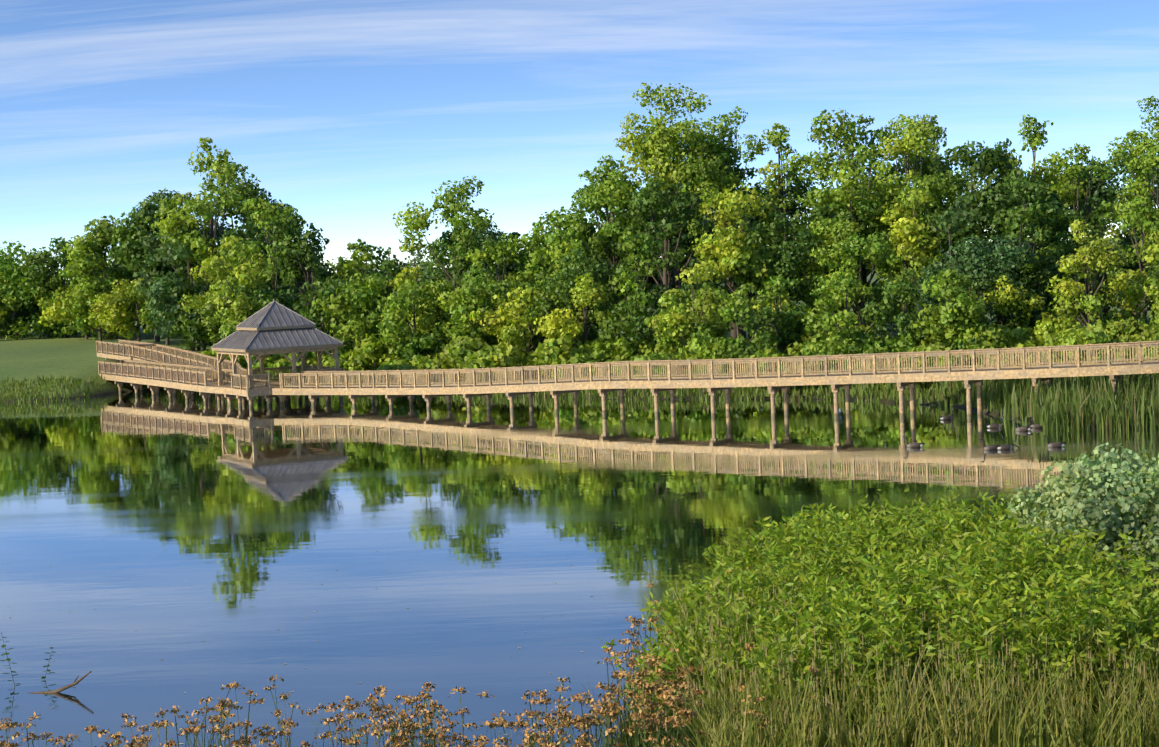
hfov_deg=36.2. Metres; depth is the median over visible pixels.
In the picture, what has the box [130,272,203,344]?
tree
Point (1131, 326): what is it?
shrub
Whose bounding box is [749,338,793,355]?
shrub
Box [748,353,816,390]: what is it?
shrub
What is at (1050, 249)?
tree
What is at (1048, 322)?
tree
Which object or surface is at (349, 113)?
sky
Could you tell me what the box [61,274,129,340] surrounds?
tree
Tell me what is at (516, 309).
tree
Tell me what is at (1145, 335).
shrub
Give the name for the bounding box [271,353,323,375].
shrub
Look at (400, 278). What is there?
tree
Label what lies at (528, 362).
shrub
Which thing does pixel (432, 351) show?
shrub
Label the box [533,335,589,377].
shrub
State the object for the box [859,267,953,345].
tree
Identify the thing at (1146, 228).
tree
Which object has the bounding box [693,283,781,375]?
tree
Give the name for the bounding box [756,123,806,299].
tree
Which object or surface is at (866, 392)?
reeds
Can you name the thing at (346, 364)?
shrub
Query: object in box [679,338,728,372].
shrub
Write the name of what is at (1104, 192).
tree
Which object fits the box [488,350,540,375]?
shrub
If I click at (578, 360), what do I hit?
shrub
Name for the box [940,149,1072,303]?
tree
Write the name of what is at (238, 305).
tree
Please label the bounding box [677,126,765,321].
tree
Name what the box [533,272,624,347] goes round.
tree
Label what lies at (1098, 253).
tree
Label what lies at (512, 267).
tree
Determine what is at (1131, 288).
tree
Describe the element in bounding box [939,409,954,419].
canada goose
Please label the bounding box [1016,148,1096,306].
tree
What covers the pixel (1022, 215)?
tree
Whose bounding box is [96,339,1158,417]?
boardwalk
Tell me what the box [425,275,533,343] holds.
tree
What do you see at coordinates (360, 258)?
tree
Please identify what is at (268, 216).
tree
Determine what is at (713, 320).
tree
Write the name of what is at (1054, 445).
canada goose
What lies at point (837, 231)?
tree
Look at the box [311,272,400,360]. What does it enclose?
tree
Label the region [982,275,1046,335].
tree
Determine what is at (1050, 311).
shrub
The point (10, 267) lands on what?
tree
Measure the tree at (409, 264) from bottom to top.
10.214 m
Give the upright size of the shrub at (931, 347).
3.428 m
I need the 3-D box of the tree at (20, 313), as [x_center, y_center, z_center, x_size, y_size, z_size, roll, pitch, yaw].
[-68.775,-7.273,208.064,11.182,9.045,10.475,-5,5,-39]
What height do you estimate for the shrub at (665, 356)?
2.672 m
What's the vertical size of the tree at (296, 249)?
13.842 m
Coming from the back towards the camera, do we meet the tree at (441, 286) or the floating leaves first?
the tree at (441, 286)
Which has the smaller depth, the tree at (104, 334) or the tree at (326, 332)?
the tree at (326, 332)
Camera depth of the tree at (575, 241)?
150.06 m
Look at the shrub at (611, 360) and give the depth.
129.99 m
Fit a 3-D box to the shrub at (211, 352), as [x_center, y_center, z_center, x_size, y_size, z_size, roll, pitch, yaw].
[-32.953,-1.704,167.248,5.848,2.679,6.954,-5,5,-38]
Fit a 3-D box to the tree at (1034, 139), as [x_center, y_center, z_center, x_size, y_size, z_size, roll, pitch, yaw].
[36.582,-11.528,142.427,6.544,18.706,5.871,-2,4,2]
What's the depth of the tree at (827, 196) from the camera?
146.27 m
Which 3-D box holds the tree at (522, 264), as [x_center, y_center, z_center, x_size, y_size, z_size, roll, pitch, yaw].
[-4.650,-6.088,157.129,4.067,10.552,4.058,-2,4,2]
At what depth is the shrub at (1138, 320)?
118.17 m
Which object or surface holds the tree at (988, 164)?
on the ground at (36, 357)
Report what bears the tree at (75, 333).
on the ground at (36, 357)
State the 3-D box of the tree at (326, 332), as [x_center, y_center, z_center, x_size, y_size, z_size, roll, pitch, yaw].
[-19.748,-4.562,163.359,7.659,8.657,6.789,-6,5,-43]
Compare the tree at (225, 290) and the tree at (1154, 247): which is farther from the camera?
the tree at (225, 290)
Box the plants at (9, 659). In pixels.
[0,633,55,685]
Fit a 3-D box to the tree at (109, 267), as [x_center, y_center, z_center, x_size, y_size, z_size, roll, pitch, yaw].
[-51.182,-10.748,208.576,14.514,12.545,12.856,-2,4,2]
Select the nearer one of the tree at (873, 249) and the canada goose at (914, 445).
the canada goose at (914, 445)
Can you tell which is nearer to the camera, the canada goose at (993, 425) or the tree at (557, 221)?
the canada goose at (993, 425)
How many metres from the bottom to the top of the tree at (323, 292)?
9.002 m
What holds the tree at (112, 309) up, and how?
on the ground at (36, 357)
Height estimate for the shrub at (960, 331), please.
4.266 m
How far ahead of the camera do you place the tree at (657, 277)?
164.78 m
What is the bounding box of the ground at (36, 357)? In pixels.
[0,237,1158,745]
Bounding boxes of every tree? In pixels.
[0,239,63,337]
[0,289,36,338]
[0,295,16,335]
[4,288,79,339]
[18,237,115,337]
[37,272,132,336]
[37,286,109,338]
[51,270,145,339]
[53,268,123,335]
[58,215,138,338]
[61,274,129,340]
[83,278,161,341]
[98,245,145,333]
[101,201,176,341]
[108,188,233,334]
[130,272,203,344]
[133,217,231,350]
[144,137,258,343]
[159,295,225,350]
[166,172,306,294]
[168,242,208,349]
[178,235,271,343]
[189,236,283,339]
[202,282,295,333]
[215,203,326,306]
[229,198,315,303]
[263,281,328,330]
[277,259,349,320]
[278,279,354,357]
[279,222,329,317]
[300,256,406,339]
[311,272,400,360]
[318,279,396,347]
[319,276,356,334]
[343,238,395,308]
[346,254,439,349]
[373,256,408,349]
[376,278,449,364]
[382,277,460,356]
[385,233,434,329]
[393,176,520,305]
[409,221,520,314]
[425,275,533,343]
[433,288,509,356]
[445,262,501,345]
[447,245,538,323]
[464,233,534,307]
[469,285,575,376]
[498,269,593,350]
[505,228,607,333]
[509,202,596,284]
[514,246,541,325]
[519,266,581,347]
[528,219,620,330]
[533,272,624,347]
[543,179,659,330]
[543,247,614,344]
[571,155,679,333]
[596,286,681,354]
[608,145,733,289]
[608,229,663,344]
[611,176,705,346]
[614,82,758,346]
[643,287,738,376]
[646,266,731,353]
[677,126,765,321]
[677,204,784,333]
[683,106,783,337]
[690,180,798,338]
[692,182,788,337]
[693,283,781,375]
[727,275,808,351]
[730,199,834,333]
[741,291,813,355]
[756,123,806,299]
[763,166,875,308]
[776,108,903,324]
[790,203,853,313]
[793,215,884,334]
[798,277,896,367]
[803,150,911,323]
[809,231,900,327]
[838,114,981,268]
[844,121,948,327]
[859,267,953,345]
[866,175,939,334]
[875,148,982,282]
[880,185,944,321]
[908,196,1001,317]
[910,268,994,349]
[918,138,1036,308]
[919,233,1038,328]
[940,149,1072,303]
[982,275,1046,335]
[988,167,1079,312]
[998,206,1051,299]
[999,114,1070,293]
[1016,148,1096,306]
[1034,275,1108,343]
[1036,225,1147,316]
[1046,163,1150,324]
[1047,143,1122,281]
[1048,219,1130,326]
[1096,136,1158,317]
[1100,96,1158,264]
[1101,269,1158,324]
[1104,196,1158,323]
[1106,209,1158,316]
[1142,229,1158,297]
[1147,288,1158,327]
[1148,169,1158,200]
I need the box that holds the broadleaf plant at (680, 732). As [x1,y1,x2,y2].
[661,724,697,746]
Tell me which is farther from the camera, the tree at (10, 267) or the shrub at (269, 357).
the tree at (10, 267)
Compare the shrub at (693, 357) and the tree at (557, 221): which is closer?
the shrub at (693, 357)
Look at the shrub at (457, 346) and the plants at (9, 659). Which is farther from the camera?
the shrub at (457, 346)
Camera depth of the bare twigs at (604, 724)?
36.45 m
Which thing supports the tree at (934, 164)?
on the ground at (36, 357)
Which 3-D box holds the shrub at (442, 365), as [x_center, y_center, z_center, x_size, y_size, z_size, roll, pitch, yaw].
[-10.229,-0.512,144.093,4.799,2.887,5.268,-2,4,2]
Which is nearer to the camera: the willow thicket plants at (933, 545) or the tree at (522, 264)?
the willow thicket plants at (933, 545)
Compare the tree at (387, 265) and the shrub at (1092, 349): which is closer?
the shrub at (1092, 349)
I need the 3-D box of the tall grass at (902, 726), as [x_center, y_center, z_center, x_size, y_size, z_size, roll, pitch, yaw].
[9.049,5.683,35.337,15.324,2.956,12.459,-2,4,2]
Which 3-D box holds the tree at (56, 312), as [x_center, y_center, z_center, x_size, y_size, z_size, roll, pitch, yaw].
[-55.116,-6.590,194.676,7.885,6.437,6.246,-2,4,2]
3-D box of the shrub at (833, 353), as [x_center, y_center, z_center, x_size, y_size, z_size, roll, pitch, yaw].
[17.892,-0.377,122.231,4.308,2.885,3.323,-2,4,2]
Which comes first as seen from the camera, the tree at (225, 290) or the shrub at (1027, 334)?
the shrub at (1027, 334)
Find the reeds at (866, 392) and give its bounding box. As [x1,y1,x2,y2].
[0,363,984,410]
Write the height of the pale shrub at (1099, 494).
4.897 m
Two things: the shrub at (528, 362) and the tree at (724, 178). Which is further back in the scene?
the tree at (724, 178)
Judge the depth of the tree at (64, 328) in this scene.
198.87 m
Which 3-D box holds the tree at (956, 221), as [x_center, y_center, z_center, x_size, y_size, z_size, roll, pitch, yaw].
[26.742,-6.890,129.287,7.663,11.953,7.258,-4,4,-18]
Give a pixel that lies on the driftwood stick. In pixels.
(75, 682)
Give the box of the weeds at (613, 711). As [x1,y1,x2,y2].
[0,643,827,746]
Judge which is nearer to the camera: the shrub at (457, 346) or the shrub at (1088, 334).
the shrub at (1088, 334)
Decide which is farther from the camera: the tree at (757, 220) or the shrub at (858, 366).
the tree at (757, 220)
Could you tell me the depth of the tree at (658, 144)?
152.60 m
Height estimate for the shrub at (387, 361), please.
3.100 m
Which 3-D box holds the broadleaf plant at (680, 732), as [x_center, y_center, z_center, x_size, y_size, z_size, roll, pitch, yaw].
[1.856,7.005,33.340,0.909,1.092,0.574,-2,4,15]
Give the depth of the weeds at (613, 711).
33.54 m
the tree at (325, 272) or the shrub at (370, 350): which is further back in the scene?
the tree at (325, 272)
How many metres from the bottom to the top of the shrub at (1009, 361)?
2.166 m
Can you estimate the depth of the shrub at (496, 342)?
144.28 m
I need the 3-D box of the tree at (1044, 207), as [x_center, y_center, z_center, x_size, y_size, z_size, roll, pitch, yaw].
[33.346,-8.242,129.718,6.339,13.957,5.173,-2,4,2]
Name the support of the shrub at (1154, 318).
on the ground at (36, 357)
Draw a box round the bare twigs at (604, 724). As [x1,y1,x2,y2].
[581,646,674,737]
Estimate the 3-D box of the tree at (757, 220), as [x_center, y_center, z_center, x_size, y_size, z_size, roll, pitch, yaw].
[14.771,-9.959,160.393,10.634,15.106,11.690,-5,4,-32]
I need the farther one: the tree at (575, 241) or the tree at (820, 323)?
the tree at (575, 241)
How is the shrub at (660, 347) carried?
on the ground at (36, 357)
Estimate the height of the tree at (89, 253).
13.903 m
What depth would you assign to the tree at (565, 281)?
139.87 m
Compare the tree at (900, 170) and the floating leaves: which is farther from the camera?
the tree at (900, 170)
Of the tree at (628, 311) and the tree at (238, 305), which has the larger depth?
the tree at (238, 305)
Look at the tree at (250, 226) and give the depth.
187.92 m
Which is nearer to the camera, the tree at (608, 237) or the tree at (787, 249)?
the tree at (787, 249)
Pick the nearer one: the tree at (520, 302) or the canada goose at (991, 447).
the canada goose at (991, 447)
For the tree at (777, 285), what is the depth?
127.34 m
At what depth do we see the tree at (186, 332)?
174.33 m
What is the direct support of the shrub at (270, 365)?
on the ground at (36, 357)
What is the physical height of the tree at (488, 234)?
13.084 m
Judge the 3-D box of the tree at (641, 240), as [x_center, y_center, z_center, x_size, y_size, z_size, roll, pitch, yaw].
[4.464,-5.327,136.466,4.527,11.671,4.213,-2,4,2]
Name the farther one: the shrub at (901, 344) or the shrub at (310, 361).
the shrub at (310, 361)
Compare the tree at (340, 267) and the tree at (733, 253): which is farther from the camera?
the tree at (340, 267)
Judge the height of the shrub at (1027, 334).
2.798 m
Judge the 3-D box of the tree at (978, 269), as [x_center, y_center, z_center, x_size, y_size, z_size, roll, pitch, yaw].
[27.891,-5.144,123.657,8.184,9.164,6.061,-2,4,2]
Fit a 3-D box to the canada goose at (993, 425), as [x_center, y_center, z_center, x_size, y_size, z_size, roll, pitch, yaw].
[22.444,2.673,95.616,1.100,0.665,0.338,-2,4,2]
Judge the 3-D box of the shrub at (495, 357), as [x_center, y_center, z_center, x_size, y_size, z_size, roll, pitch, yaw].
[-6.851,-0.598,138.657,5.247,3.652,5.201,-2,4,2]
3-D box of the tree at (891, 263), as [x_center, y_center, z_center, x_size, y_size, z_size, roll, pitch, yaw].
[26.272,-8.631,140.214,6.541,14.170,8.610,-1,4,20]
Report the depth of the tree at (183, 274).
178.30 m
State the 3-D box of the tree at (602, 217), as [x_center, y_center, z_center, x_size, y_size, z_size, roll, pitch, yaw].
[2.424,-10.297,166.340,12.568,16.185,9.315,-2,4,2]
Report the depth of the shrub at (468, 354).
139.52 m
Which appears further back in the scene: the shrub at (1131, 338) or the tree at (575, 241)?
the tree at (575, 241)
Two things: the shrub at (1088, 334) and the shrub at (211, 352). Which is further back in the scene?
the shrub at (211, 352)
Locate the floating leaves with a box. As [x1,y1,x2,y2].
[3,455,748,743]
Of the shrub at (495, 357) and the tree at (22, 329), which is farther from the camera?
the tree at (22, 329)
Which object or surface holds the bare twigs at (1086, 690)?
on the ground at (36, 357)
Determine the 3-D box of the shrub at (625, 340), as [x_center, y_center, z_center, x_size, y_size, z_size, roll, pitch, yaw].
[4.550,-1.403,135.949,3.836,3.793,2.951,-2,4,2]
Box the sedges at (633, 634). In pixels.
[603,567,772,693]
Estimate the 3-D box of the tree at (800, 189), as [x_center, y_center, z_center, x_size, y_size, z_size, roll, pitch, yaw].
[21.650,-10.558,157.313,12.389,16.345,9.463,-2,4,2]
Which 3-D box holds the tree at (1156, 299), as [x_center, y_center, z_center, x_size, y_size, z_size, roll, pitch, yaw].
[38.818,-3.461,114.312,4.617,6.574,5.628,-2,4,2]
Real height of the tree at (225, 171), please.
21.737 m
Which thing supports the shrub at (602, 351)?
on the ground at (36, 357)
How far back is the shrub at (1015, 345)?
115.87 m
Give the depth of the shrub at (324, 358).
154.73 m
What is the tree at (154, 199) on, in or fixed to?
on the ground at (36, 357)
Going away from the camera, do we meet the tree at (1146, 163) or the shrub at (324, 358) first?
the tree at (1146, 163)
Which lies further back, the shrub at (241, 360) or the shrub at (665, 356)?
the shrub at (241, 360)
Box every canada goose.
[903,436,924,447]
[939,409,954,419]
[980,438,996,449]
[986,417,1004,427]
[996,444,1019,449]
[1012,420,1032,430]
[1026,424,1044,427]
[1043,435,1065,447]
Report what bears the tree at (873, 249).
on the ground at (36, 357)
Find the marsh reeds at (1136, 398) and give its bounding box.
[935,357,1158,430]
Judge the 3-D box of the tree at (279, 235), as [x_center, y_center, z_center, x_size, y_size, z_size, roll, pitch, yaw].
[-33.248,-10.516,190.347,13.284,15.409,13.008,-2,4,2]
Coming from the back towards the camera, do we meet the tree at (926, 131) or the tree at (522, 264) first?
the tree at (522, 264)
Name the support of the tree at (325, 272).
on the ground at (36, 357)
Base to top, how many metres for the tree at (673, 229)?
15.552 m
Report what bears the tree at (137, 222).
on the ground at (36, 357)
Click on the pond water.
(172, 531)
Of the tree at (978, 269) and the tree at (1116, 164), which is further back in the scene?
the tree at (1116, 164)
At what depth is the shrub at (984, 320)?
126.57 m
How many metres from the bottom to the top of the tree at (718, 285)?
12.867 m
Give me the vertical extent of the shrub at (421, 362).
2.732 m
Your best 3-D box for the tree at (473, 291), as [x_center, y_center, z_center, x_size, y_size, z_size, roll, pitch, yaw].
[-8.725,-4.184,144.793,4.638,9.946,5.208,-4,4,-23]
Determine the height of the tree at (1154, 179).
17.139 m
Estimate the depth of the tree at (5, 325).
198.91 m
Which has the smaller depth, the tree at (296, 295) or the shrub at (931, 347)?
the shrub at (931, 347)
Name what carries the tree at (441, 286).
on the ground at (36, 357)
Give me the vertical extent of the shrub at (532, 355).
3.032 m
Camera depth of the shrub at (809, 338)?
126.62 m
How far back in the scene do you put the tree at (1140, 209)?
123.29 m
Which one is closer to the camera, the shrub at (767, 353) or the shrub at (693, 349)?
the shrub at (767, 353)
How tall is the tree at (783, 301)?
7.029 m
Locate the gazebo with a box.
[211,300,345,407]
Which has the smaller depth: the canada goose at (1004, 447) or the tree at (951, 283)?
the canada goose at (1004, 447)
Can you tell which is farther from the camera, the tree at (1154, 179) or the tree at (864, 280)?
the tree at (864, 280)
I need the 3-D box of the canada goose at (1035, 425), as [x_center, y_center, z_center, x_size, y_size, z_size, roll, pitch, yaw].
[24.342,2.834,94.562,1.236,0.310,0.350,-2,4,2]
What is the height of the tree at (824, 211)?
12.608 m
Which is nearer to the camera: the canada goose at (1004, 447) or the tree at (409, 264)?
the canada goose at (1004, 447)
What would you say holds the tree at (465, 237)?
on the ground at (36, 357)
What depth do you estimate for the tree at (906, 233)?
135.57 m
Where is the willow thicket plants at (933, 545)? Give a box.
[597,484,1158,746]
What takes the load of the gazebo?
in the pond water
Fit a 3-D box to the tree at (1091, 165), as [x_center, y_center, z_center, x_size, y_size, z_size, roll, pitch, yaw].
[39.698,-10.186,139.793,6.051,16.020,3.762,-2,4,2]
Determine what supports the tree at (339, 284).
on the ground at (36, 357)
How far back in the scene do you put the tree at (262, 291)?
161.28 m
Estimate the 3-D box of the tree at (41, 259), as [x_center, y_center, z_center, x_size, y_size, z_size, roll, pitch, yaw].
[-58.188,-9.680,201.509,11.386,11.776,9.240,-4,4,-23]
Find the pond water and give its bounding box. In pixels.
[0,389,1158,746]
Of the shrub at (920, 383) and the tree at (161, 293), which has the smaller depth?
the shrub at (920, 383)
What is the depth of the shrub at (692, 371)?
127.30 m
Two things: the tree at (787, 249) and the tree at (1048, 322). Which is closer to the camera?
the tree at (1048, 322)
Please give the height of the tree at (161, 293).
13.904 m
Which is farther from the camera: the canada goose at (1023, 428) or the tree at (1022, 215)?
the tree at (1022, 215)
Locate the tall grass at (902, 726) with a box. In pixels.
[616,559,1158,746]
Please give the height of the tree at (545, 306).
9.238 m
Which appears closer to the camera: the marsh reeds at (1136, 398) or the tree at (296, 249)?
the marsh reeds at (1136, 398)
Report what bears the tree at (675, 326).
on the ground at (36, 357)
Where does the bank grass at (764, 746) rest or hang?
on the ground at (36, 357)
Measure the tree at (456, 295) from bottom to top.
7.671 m
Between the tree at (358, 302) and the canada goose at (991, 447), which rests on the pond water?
the canada goose at (991, 447)
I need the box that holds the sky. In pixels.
[0,0,1158,279]
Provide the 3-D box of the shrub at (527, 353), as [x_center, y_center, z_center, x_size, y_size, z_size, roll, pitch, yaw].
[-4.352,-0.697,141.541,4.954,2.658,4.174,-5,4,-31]
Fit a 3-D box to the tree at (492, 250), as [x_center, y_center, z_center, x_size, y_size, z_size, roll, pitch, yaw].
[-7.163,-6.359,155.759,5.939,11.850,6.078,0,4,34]
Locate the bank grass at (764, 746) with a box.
[603,710,1145,746]
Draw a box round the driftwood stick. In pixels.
[30,671,90,692]
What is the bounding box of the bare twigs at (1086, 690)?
[1014,666,1154,732]
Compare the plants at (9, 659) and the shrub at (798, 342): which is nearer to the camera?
the plants at (9, 659)
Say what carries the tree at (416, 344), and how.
on the ground at (36, 357)
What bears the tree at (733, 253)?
on the ground at (36, 357)
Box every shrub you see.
[196,343,216,360]
[215,354,254,367]
[246,354,283,372]
[252,359,298,380]
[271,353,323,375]
[316,341,378,377]
[321,352,345,362]
[351,333,390,380]
[376,352,440,384]
[378,348,400,365]
[423,348,441,358]
[427,357,461,383]
[433,334,486,381]
[450,349,485,383]
[457,343,525,380]
[471,333,514,348]
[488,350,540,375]
[500,357,542,376]
[520,350,537,378]
[528,352,545,377]
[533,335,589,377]
[552,353,609,379]
[576,333,640,361]
[583,359,630,378]
[614,332,656,356]
[618,351,685,377]
[639,340,688,356]
[654,352,706,366]
[658,365,735,376]
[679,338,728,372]
[742,348,786,389]
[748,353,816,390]
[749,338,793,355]
[782,332,828,370]
[787,325,890,370]
[811,348,853,372]
[844,353,886,371]
[859,330,931,367]
[886,361,962,390]
[900,342,968,390]
[908,314,1018,367]
[963,340,1043,363]
[975,353,1044,381]
[978,317,996,327]
[996,306,1080,329]
[1006,325,1048,364]
[1007,442,1158,596]
[1043,319,1126,376]
[1044,324,1131,363]
[1091,335,1158,378]
[1096,314,1147,326]
[1110,317,1157,337]
[1134,325,1158,375]
[1143,302,1158,332]
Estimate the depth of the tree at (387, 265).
162.34 m
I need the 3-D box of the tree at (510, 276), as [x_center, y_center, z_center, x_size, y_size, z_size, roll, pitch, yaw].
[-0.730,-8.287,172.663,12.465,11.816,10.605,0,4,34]

